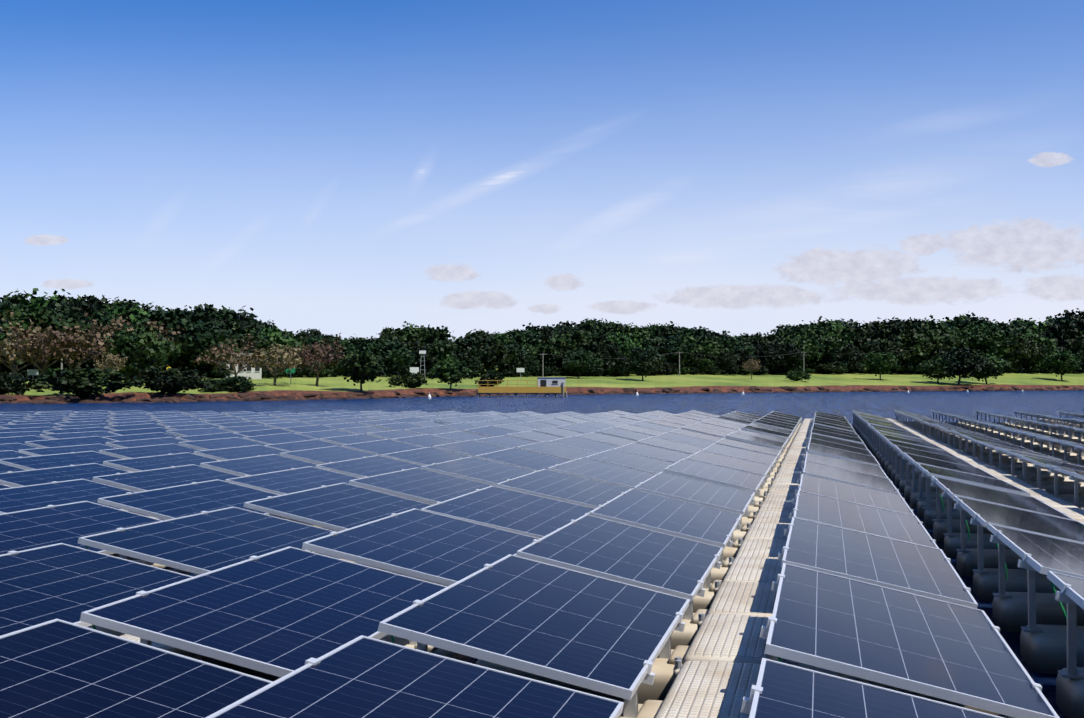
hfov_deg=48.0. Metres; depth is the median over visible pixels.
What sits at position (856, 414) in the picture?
panel
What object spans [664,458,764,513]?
panel
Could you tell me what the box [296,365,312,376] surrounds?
shrub
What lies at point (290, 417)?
panel
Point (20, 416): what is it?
panel
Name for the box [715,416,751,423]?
panel
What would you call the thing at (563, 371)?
shrub
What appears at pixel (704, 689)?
walkway float
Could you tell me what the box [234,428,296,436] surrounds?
panel
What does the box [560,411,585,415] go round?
panel
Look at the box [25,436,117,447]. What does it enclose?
panel
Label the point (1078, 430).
panel
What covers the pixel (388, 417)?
panel
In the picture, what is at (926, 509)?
panel
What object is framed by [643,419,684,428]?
panel
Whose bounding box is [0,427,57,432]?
panel
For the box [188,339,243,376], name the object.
tree
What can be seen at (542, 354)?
utility pole
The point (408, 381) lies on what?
shrub
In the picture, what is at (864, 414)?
panel
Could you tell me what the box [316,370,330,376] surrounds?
shrub
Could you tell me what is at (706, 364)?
tree
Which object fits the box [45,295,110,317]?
tree
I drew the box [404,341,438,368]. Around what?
tree
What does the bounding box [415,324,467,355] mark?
tree
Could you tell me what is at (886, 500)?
panel
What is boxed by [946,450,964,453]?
walkway float
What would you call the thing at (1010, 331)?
tree
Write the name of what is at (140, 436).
panel
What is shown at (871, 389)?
rock
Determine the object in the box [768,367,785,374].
shrub
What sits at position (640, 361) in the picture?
tree
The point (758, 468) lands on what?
panel
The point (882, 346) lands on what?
tree
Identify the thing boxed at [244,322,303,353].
tree
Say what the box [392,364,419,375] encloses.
shrub
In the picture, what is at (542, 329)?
tree
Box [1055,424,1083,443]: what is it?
panel
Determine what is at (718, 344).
tree
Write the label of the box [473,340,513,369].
tree
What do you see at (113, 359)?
bare tree
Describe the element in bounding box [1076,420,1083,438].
panel
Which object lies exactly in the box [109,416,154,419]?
panel
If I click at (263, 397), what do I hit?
rock
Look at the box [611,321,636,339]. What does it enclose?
tree
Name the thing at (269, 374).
shrub
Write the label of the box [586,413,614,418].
panel
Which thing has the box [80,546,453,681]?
panel
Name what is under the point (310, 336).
tree
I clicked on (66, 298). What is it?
tree
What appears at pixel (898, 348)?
tree
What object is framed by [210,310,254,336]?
tree
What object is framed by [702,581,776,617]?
walkway float
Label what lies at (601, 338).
tree
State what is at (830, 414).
panel
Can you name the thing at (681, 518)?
panel
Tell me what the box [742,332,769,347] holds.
tree
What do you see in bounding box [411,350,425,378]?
lattice mast
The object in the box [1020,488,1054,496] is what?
walkway float
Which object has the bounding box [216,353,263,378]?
shore building
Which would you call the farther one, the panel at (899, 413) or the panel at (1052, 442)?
the panel at (899, 413)
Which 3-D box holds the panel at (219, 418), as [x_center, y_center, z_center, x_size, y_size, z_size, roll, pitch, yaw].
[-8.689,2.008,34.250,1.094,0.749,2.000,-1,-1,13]
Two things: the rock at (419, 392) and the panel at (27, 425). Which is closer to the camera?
the panel at (27, 425)
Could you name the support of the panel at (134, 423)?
on the water
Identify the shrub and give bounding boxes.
[0,371,21,376]
[0,373,35,394]
[16,365,40,378]
[24,367,140,398]
[40,367,66,376]
[129,366,213,393]
[197,367,210,376]
[201,378,226,391]
[205,365,232,377]
[219,376,255,391]
[262,370,272,377]
[267,367,288,378]
[282,370,300,377]
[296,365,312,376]
[307,366,325,376]
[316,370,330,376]
[380,368,394,376]
[386,372,428,387]
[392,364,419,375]
[418,365,436,376]
[470,364,482,377]
[475,372,504,386]
[480,369,501,375]
[498,365,519,376]
[510,369,529,376]
[520,364,551,376]
[546,365,561,375]
[557,366,585,375]
[576,366,595,375]
[591,365,604,375]
[601,364,615,375]
[611,365,626,375]
[623,366,637,375]
[650,366,665,375]
[661,362,676,374]
[673,367,691,374]
[688,367,699,374]
[700,366,724,374]
[719,364,739,374]
[738,367,757,374]
[753,364,768,374]
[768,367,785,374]
[781,363,802,374]
[785,370,811,380]
[797,367,814,372]
[804,362,844,373]
[826,361,847,373]
[845,363,867,373]
[852,369,870,373]
[888,364,904,373]
[897,360,915,373]
[909,363,921,373]
[1003,366,1016,372]
[1009,363,1023,372]
[1019,363,1039,372]
[1035,366,1052,372]
[1072,362,1083,373]
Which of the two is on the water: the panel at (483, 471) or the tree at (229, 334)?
the panel at (483, 471)
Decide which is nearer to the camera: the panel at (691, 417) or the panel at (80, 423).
the panel at (80, 423)
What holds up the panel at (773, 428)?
on the water
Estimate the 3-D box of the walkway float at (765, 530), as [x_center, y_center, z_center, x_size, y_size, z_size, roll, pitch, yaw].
[1.916,1.597,10.198,0.470,0.340,1.125,0,-1,13]
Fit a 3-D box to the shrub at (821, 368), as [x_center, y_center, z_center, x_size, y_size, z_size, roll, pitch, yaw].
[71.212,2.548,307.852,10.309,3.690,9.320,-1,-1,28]
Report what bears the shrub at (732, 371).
on the ground
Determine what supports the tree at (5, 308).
on the ground
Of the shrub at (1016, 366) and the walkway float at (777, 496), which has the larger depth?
the shrub at (1016, 366)
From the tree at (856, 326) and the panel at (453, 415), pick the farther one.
the tree at (856, 326)
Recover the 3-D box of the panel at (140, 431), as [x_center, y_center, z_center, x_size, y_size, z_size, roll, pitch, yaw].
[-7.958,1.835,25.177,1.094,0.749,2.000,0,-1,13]
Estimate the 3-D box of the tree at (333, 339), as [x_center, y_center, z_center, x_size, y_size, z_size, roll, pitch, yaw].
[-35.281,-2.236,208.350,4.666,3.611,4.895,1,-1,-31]
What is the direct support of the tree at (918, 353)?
on the ground
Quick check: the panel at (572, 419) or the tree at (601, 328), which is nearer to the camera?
the panel at (572, 419)
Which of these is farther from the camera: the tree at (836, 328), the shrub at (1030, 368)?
the shrub at (1030, 368)
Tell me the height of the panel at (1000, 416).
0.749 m
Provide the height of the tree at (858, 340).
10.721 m
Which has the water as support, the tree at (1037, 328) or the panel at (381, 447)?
the panel at (381, 447)
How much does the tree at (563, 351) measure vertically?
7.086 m
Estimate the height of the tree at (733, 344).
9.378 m
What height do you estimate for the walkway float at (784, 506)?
0.340 m
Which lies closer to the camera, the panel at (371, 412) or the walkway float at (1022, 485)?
the walkway float at (1022, 485)
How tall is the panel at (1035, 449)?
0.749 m
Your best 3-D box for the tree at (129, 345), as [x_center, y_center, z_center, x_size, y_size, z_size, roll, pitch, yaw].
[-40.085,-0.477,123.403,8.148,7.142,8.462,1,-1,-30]
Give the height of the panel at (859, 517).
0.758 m
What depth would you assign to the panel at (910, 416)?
36.55 m
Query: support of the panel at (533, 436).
on the water
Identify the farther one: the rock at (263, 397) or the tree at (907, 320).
the tree at (907, 320)
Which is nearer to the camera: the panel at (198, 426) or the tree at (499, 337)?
the panel at (198, 426)
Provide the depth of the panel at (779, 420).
35.10 m
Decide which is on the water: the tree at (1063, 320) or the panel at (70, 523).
the panel at (70, 523)
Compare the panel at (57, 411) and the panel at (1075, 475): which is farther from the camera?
the panel at (57, 411)
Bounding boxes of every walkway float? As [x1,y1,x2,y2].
[118,634,201,660]
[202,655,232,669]
[340,558,389,571]
[655,660,760,717]
[673,613,772,674]
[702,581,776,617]
[719,557,781,583]
[733,539,786,559]
[739,523,788,541]
[750,511,791,525]
[753,501,794,520]
[763,492,795,501]
[764,484,797,493]
[768,478,799,485]
[774,472,800,477]
[777,466,802,472]
[778,461,802,466]
[782,458,804,461]
[784,454,805,458]
[786,451,805,454]
[787,445,806,448]
[787,448,806,450]
[790,442,806,444]
[793,438,807,441]
[794,434,810,437]
[926,440,944,442]
[935,444,955,447]
[941,447,961,450]
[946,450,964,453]
[953,454,971,456]
[957,456,980,460]
[965,460,987,464]
[973,465,996,468]
[982,469,1010,474]
[993,475,1029,482]
[1009,482,1036,487]
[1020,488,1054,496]
[1035,497,1077,507]
[1053,507,1083,519]
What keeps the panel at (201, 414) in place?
on the water
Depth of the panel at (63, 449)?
18.17 m
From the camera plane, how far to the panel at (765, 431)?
26.28 m
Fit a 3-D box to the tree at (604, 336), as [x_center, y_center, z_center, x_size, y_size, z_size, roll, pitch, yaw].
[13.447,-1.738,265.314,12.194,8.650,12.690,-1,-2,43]
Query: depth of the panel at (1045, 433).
33.15 m
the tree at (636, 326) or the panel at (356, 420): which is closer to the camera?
the panel at (356, 420)
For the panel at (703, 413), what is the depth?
41.91 m
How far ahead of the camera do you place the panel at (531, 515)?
9.88 m
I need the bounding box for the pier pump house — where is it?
[477,377,566,396]
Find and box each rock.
[0,395,16,400]
[32,399,45,403]
[39,400,67,403]
[49,395,72,402]
[72,396,81,400]
[89,397,103,400]
[89,400,112,402]
[118,400,131,402]
[136,398,151,401]
[160,397,180,400]
[180,394,195,399]
[181,399,196,401]
[197,398,213,401]
[209,394,222,397]
[220,394,236,398]
[227,399,242,400]
[237,392,249,397]
[243,397,258,400]
[256,395,276,399]
[277,396,296,399]
[302,393,314,397]
[349,393,364,395]
[413,391,424,394]
[622,387,636,391]
[780,386,796,390]
[863,388,876,391]
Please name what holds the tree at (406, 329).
on the ground
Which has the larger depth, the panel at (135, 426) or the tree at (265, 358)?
the tree at (265, 358)
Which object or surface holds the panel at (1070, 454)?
on the water
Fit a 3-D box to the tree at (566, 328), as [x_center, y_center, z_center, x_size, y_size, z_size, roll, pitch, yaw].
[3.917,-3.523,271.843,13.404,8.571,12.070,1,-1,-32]
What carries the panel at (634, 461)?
on the water
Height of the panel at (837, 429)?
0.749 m
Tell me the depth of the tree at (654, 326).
301.72 m
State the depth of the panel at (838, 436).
24.01 m
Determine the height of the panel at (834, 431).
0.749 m
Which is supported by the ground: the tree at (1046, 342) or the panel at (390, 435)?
the tree at (1046, 342)
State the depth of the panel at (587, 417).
36.35 m
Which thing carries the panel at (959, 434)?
on the water
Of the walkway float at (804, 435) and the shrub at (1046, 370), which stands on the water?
the walkway float at (804, 435)
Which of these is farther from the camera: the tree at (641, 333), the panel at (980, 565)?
the tree at (641, 333)
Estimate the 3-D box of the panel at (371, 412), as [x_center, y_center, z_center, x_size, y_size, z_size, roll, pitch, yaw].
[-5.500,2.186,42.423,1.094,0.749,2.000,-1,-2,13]
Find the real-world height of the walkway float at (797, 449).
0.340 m
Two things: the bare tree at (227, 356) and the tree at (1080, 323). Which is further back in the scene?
the tree at (1080, 323)
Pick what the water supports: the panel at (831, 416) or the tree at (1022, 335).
the panel at (831, 416)
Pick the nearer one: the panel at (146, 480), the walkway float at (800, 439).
the panel at (146, 480)
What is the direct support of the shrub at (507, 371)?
on the ground
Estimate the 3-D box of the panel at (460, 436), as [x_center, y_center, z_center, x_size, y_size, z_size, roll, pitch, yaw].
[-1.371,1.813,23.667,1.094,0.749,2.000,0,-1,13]
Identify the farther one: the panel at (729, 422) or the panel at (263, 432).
the panel at (729, 422)
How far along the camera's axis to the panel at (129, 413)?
39.74 m
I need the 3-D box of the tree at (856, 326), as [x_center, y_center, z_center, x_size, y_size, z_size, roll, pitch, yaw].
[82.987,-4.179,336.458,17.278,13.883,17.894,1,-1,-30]
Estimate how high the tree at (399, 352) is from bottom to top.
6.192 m
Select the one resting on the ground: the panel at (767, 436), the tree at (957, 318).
the tree at (957, 318)
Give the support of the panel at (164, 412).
on the water
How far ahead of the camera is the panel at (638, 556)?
7.36 m
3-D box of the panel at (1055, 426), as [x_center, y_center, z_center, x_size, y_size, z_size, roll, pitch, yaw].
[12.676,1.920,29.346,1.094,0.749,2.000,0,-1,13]
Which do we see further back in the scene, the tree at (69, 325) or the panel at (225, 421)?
the tree at (69, 325)
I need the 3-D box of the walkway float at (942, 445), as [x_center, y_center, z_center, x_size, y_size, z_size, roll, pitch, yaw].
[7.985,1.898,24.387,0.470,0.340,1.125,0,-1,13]
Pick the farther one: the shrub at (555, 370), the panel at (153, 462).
the shrub at (555, 370)
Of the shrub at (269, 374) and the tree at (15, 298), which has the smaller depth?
the shrub at (269, 374)
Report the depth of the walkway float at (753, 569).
8.01 m
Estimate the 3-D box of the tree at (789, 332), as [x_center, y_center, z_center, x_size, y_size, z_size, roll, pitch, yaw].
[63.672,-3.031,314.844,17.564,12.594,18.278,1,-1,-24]
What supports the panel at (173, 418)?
on the water
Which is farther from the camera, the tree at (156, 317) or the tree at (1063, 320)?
the tree at (1063, 320)
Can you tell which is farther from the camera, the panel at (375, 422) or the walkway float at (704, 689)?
the panel at (375, 422)
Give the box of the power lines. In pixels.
[543,347,1061,358]
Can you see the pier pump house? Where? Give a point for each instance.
(551, 385)
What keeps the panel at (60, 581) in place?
on the water
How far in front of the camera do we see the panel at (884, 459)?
21.63 m
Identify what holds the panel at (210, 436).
on the water
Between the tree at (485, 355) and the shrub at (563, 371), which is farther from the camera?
the shrub at (563, 371)
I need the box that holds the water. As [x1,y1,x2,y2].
[0,390,1083,717]
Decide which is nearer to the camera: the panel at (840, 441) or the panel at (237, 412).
the panel at (840, 441)
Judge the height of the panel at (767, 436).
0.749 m
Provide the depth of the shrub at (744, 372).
285.08 m
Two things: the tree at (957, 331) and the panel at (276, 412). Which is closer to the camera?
the panel at (276, 412)
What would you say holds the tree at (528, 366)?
on the ground
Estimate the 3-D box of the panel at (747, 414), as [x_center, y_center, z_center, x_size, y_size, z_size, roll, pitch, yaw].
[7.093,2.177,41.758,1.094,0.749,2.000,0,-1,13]
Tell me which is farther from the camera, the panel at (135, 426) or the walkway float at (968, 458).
the panel at (135, 426)
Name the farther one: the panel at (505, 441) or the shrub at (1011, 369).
the shrub at (1011, 369)
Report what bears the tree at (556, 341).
on the ground
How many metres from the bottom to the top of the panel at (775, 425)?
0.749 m
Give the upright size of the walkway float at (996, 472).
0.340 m
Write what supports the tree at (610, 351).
on the ground
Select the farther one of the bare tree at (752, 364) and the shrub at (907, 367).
the shrub at (907, 367)
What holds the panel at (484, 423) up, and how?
on the water
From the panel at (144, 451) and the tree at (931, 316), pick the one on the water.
the panel at (144, 451)
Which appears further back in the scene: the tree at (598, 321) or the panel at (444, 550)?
the tree at (598, 321)
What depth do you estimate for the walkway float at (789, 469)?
17.53 m
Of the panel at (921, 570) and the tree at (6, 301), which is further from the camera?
the tree at (6, 301)
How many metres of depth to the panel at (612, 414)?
40.71 m
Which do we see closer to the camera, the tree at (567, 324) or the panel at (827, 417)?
the panel at (827, 417)
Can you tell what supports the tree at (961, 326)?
on the ground
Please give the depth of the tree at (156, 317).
149.63 m
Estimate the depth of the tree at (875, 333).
338.90 m
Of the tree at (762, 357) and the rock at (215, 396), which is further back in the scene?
the tree at (762, 357)
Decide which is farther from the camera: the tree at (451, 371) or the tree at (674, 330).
the tree at (674, 330)
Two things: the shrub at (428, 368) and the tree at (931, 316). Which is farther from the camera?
the tree at (931, 316)
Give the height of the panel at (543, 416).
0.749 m
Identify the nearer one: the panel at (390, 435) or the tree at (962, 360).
the panel at (390, 435)
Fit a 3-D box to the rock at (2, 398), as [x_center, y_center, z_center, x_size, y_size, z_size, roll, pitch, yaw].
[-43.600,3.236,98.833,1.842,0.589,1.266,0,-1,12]
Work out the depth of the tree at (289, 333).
180.18 m
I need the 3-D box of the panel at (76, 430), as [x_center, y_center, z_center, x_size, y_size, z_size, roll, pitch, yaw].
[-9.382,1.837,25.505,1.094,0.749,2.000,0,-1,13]
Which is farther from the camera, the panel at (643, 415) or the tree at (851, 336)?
the tree at (851, 336)
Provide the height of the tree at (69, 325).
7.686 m
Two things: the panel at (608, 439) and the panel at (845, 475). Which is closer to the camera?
the panel at (845, 475)
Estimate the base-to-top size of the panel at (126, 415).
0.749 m
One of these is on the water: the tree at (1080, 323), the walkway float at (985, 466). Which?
the walkway float at (985, 466)
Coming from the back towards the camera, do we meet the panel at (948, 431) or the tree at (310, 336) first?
the tree at (310, 336)
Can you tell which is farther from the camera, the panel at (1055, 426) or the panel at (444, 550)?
the panel at (1055, 426)
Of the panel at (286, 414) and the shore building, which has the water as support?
the panel at (286, 414)
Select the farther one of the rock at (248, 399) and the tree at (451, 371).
the tree at (451, 371)
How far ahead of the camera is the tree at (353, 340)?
196.47 m
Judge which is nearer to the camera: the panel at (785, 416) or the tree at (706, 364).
the panel at (785, 416)
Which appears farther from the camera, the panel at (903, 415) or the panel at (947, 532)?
the panel at (903, 415)
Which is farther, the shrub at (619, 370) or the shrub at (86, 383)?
the shrub at (619, 370)
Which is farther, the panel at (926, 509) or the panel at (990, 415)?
the panel at (990, 415)
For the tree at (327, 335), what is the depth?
213.95 m
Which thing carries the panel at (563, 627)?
on the water
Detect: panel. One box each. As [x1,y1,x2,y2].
[0,411,38,414]
[0,413,35,415]
[0,415,28,417]
[0,417,26,419]
[0,419,17,422]
[0,423,61,428]
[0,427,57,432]
[0,431,48,438]
[0,435,50,447]
[0,443,37,451]
[0,450,32,458]
[0,451,131,471]
[0,463,25,485]
[0,463,129,489]
[0,479,143,515]
[0,484,11,488]
[0,501,189,575]
[0,543,192,635]
[0,619,272,717]
[8,420,65,423]
[13,418,66,421]
[18,444,116,455]
[23,415,69,419]
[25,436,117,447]
[26,414,69,416]
[34,412,74,414]
[39,411,75,412]
[39,431,118,438]
[43,427,114,433]
[53,424,112,428]
[55,421,109,425]
[62,418,111,421]
[63,416,111,418]
[69,413,111,416]
[70,412,110,414]
[75,410,111,413]
[78,507,335,576]
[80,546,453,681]
[92,464,242,516]
[97,479,288,559]
[99,444,201,458]
[103,452,234,491]
[104,423,166,430]
[104,432,178,440]
[105,437,199,449]
[106,418,158,422]
[107,414,150,417]
[108,410,146,413]
[108,420,161,425]
[108,427,181,436]
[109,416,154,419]
[112,412,147,414]
[147,411,180,412]
[147,412,187,415]
[150,416,198,419]
[151,414,189,417]
[157,421,208,425]
[158,419,203,422]
[165,424,220,429]
[166,428,233,436]
[175,432,247,440]
[178,437,268,449]
[181,411,217,413]
[188,413,225,415]
[191,414,226,417]
[193,445,306,461]
[199,416,241,420]
[200,454,317,476]
[202,419,246,423]
[206,635,623,717]
[213,421,268,426]
[218,425,273,431]
[222,411,253,413]
[225,466,375,530]
[226,412,263,416]
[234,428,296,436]
[236,415,273,417]
[242,417,283,421]
[242,433,319,444]
[244,483,431,556]
[255,419,298,423]
[259,411,289,414]
[264,422,311,428]
[264,439,340,464]
[269,413,302,416]
[277,415,316,419]
[280,446,380,463]
[282,425,337,432]
[292,417,331,421]
[295,430,354,438]
[299,412,326,414]
[302,508,539,586]
[303,420,346,424]
[309,413,343,417]
[315,455,428,503]
[320,434,383,444]
[323,422,369,428]
[324,415,359,419]
[325,410,352,412]
[335,412,365,415]
[336,417,374,422]
[338,426,392,433]
[341,439,423,454]
[349,468,495,503]
[352,413,384,417]
[358,419,398,425]
[360,411,389,413]
[366,415,400,419]
[366,430,422,439]
[375,422,423,429]
[378,412,405,414]
[378,554,689,717]
[381,447,473,465]
[391,417,427,422]
[391,434,459,447]
[392,413,422,417]
[402,411,427,413]
[404,426,456,434]
[411,421,446,426]
[415,415,448,423]
[416,412,444,415]
[421,457,534,504]
[421,486,595,537]
[433,431,488,441]
[433,440,508,456]
[435,417,474,423]
[437,411,465,414]
[437,423,479,430]
[439,414,466,417]
[459,415,494,421]
[463,413,486,415]
[464,426,517,436]
[466,421,501,426]
[473,435,537,447]
[475,448,569,470]
[478,411,503,414]
[483,414,510,418]
[488,418,523,423]
[492,423,537,431]
[496,469,633,507]
[499,412,527,416]
[506,431,562,441]
[510,416,542,421]
[516,411,541,415]
[516,421,556,428]
[516,441,597,460]
[516,514,722,648]
[530,414,557,419]
[533,427,583,437]
[536,419,575,425]
[544,413,569,417]
[548,457,654,487]
[549,436,620,452]
[554,417,587,422]
[557,424,601,433]
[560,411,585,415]
[570,415,601,420]
[576,421,615,428]
[576,432,635,445]
[585,449,673,473]
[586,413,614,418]
[589,489,743,582]
[595,419,628,425]
[596,427,654,440]
[599,412,624,416]
[609,410,633,414]
[609,417,638,423]
[614,442,692,462]
[615,424,664,435]
[620,415,648,420]
[629,421,676,431]
[633,413,659,418]
[634,472,757,541]
[636,436,704,453]
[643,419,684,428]
[644,412,668,416]
[653,410,674,415]
[655,432,715,447]
[656,417,695,425]
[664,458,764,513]
[666,415,700,422]
[669,428,722,441]
[674,413,707,420]
[681,412,714,418]
[681,424,729,437]
[687,450,771,494]
[689,410,719,416]
[693,422,737,432]
[701,419,741,429]
[702,443,777,481]
[709,418,748,426]
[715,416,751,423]
[716,437,781,470]
[721,414,754,421]
[726,432,785,461]
[727,412,759,419]
[733,411,762,417]
[736,429,788,453]
[741,425,790,448]
[741,658,1003,717]
[749,422,793,443]
[753,420,795,439]
[758,418,796,435]
[760,563,1059,717]
[762,416,798,432]
[765,414,799,429]
[769,413,800,426]
[771,411,801,424]
[777,517,977,608]
[789,490,938,548]
[795,474,914,515]
[800,460,899,493]
[802,452,887,477]
[805,443,879,465]
[807,438,872,455]
[808,433,867,449]
[809,429,863,443]
[810,425,859,437]
[811,423,856,434]
[812,420,854,431]
[813,416,849,424]
[813,418,852,427]
[814,411,845,418]
[814,413,846,419]
[814,414,848,422]
[852,410,882,427]
[853,412,884,429]
[855,413,889,432]
[857,415,893,434]
[859,417,897,438]
[861,418,901,441]
[864,420,909,445]
[867,424,914,450]
[870,426,924,456]
[875,430,932,462]
[879,434,945,470]
[886,439,957,480]
[893,445,976,492]
[894,410,927,423]
[898,412,926,425]
[902,413,938,428]
[902,452,999,507]
[907,415,943,430]
[912,416,950,433]
[914,463,1030,528]
[917,418,959,437]
[924,421,969,440]
[931,423,983,445]
[931,475,1074,557]
[932,411,964,423]
[937,412,973,425]
[940,426,998,451]
[944,413,979,427]
[951,414,990,430]
[951,430,1010,457]
[953,495,1083,600]
[958,416,1003,434]
[962,434,1033,465]
[967,419,1016,437]
[975,410,1012,424]
[977,421,1030,441]
[977,440,1062,475]
[983,412,1020,426]
[987,523,1083,673]
[988,424,1048,446]
[991,414,1033,428]
[994,447,1083,486]
[1001,415,1047,431]
[1001,427,1063,451]
[1012,417,1061,434]
[1013,411,1048,425]
[1016,454,1083,501]
[1017,431,1083,458]
[1023,412,1062,428]
[1024,419,1077,438]
[1034,414,1075,430]
[1036,436,1083,465]
[1039,422,1083,441]
[1046,416,1083,433]
[1046,464,1083,508]
[1047,571,1083,717]
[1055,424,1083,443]
[1057,411,1083,417]
[1058,440,1083,481]
[1060,418,1083,436]
[1070,413,1083,419]
[1073,428,1083,442]
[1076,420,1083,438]
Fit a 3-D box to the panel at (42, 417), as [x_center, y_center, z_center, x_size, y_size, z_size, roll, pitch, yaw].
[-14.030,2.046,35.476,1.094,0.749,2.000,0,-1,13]
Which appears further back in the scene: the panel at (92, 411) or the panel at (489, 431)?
the panel at (92, 411)
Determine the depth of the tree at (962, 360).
289.67 m
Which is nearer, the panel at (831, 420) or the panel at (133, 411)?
the panel at (831, 420)
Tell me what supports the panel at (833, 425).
on the water
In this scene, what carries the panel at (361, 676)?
on the water
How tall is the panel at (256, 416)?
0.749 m
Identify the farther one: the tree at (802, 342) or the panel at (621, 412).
the tree at (802, 342)
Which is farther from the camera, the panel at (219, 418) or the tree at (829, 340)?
the tree at (829, 340)
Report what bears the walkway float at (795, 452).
on the water
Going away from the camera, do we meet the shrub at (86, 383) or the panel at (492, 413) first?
the panel at (492, 413)
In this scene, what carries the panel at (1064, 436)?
on the water
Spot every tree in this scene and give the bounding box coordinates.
[0,296,12,305]
[0,299,60,368]
[0,305,43,366]
[0,310,69,387]
[0,312,51,371]
[1,326,84,374]
[2,289,46,304]
[5,288,95,368]
[6,304,63,367]
[12,302,91,367]
[21,319,114,379]
[24,289,112,309]
[33,315,114,370]
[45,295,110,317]
[52,311,130,368]
[81,294,126,304]
[84,303,173,363]
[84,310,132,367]
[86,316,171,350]
[93,352,127,390]
[101,296,141,309]
[102,319,183,385]
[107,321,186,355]
[109,299,159,312]
[109,305,197,339]
[126,317,236,369]
[148,310,237,366]
[155,305,217,367]
[183,303,261,367]
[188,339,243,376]
[192,334,262,384]
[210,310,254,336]
[231,328,266,352]
[239,314,264,326]
[242,339,306,385]
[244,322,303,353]
[244,347,279,373]
[250,319,278,328]
[259,325,302,339]
[262,341,288,367]
[283,333,344,385]
[296,328,326,338]
[296,333,324,342]
[302,333,331,344]
[302,335,357,361]
[302,340,331,359]
[319,350,342,369]
[323,334,334,339]
[326,347,388,392]
[327,336,344,343]
[328,342,361,355]
[347,336,371,350]
[355,338,416,376]
[356,337,396,361]
[361,349,393,364]
[378,327,397,336]
[380,321,435,344]
[391,324,455,357]
[400,337,427,367]
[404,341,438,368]
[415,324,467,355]
[427,359,475,389]
[428,346,456,365]
[450,333,500,369]
[451,329,502,349]
[455,346,476,361]
[463,356,483,373]
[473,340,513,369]
[479,330,499,336]
[487,334,508,343]
[499,345,530,376]
[501,326,536,337]
[502,337,527,345]
[506,341,531,366]
[508,328,542,349]
[519,344,546,358]
[519,357,539,374]
[522,323,556,339]
[531,333,584,374]
[531,350,559,366]
[537,345,591,375]
[538,327,573,342]
[546,324,578,330]
[552,321,606,334]
[559,326,604,357]
[562,349,603,378]
[573,318,614,334]
[582,318,616,330]
[582,351,605,375]
[586,341,627,369]
[591,332,621,351]
[595,320,625,333]
[598,332,609,340]
[598,332,646,375]
[606,321,637,327]
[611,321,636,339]
[621,323,660,341]
[621,346,666,380]
[631,337,686,366]
[641,323,665,329]
[642,326,675,337]
[649,333,699,359]
[660,321,691,333]
[661,350,686,367]
[668,333,718,366]
[675,326,713,339]
[677,339,705,367]
[687,355,715,374]
[694,334,734,361]
[698,330,750,348]
[706,350,740,374]
[710,336,755,362]
[718,347,758,373]
[727,335,751,345]
[734,332,761,339]
[741,359,760,378]
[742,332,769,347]
[744,346,773,363]
[747,330,788,371]
[753,340,806,374]
[754,359,771,366]
[773,320,818,336]
[774,324,824,352]
[774,324,844,362]
[780,333,826,366]
[800,346,841,366]
[811,318,856,326]
[814,316,857,340]
[821,319,859,343]
[827,319,867,339]
[833,343,866,372]
[842,335,887,352]
[843,324,873,348]
[855,339,897,363]
[859,319,906,329]
[860,349,900,379]
[864,317,911,329]
[867,327,895,341]
[873,324,935,373]
[876,340,910,373]
[888,316,925,323]
[888,321,951,363]
[910,315,937,325]
[912,320,968,363]
[916,357,960,383]
[925,318,970,351]
[931,345,993,383]
[935,319,971,346]
[937,312,983,323]
[939,312,989,328]
[945,324,985,356]
[953,319,1009,352]
[962,321,1026,356]
[966,326,1013,359]
[969,350,1013,383]
[989,318,1032,335]
[996,329,1031,364]
[1002,324,1032,364]
[1008,318,1059,337]
[1013,339,1052,372]
[1014,315,1083,329]
[1017,324,1057,371]
[1031,351,1047,372]
[1035,331,1068,354]
[1036,350,1082,380]
[1042,321,1083,353]
[1057,308,1083,319]
[1059,343,1083,372]
[1065,316,1083,329]
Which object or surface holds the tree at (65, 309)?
on the ground
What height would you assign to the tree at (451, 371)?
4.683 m
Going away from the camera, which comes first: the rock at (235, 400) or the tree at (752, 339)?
the rock at (235, 400)
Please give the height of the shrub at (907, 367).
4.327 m
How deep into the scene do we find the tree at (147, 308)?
182.25 m
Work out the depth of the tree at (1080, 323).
400.58 m
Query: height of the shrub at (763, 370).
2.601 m
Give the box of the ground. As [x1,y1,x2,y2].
[0,364,1083,402]
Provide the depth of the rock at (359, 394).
131.79 m
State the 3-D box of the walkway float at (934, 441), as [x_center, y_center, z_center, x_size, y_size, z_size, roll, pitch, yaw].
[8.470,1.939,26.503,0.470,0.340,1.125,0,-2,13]
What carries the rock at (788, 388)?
on the ground
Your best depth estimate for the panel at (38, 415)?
37.90 m
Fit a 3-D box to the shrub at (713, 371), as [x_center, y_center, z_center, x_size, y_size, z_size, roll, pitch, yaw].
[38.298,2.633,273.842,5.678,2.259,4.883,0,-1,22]
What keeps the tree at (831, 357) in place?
on the ground
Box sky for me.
[0,0,1083,341]
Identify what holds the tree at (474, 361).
on the ground
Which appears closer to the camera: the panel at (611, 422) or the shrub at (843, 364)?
the panel at (611, 422)
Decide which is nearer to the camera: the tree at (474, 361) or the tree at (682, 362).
the tree at (474, 361)
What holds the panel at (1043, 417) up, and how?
on the water
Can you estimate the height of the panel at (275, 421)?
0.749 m
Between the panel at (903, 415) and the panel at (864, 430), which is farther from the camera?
the panel at (903, 415)
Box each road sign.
[27,369,38,374]
[286,368,295,383]
[410,367,418,379]
[517,368,523,379]
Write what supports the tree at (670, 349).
on the ground
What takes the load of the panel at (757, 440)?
on the water
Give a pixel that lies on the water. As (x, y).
(926, 404)
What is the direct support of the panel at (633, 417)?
on the water
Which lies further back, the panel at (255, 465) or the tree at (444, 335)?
the tree at (444, 335)

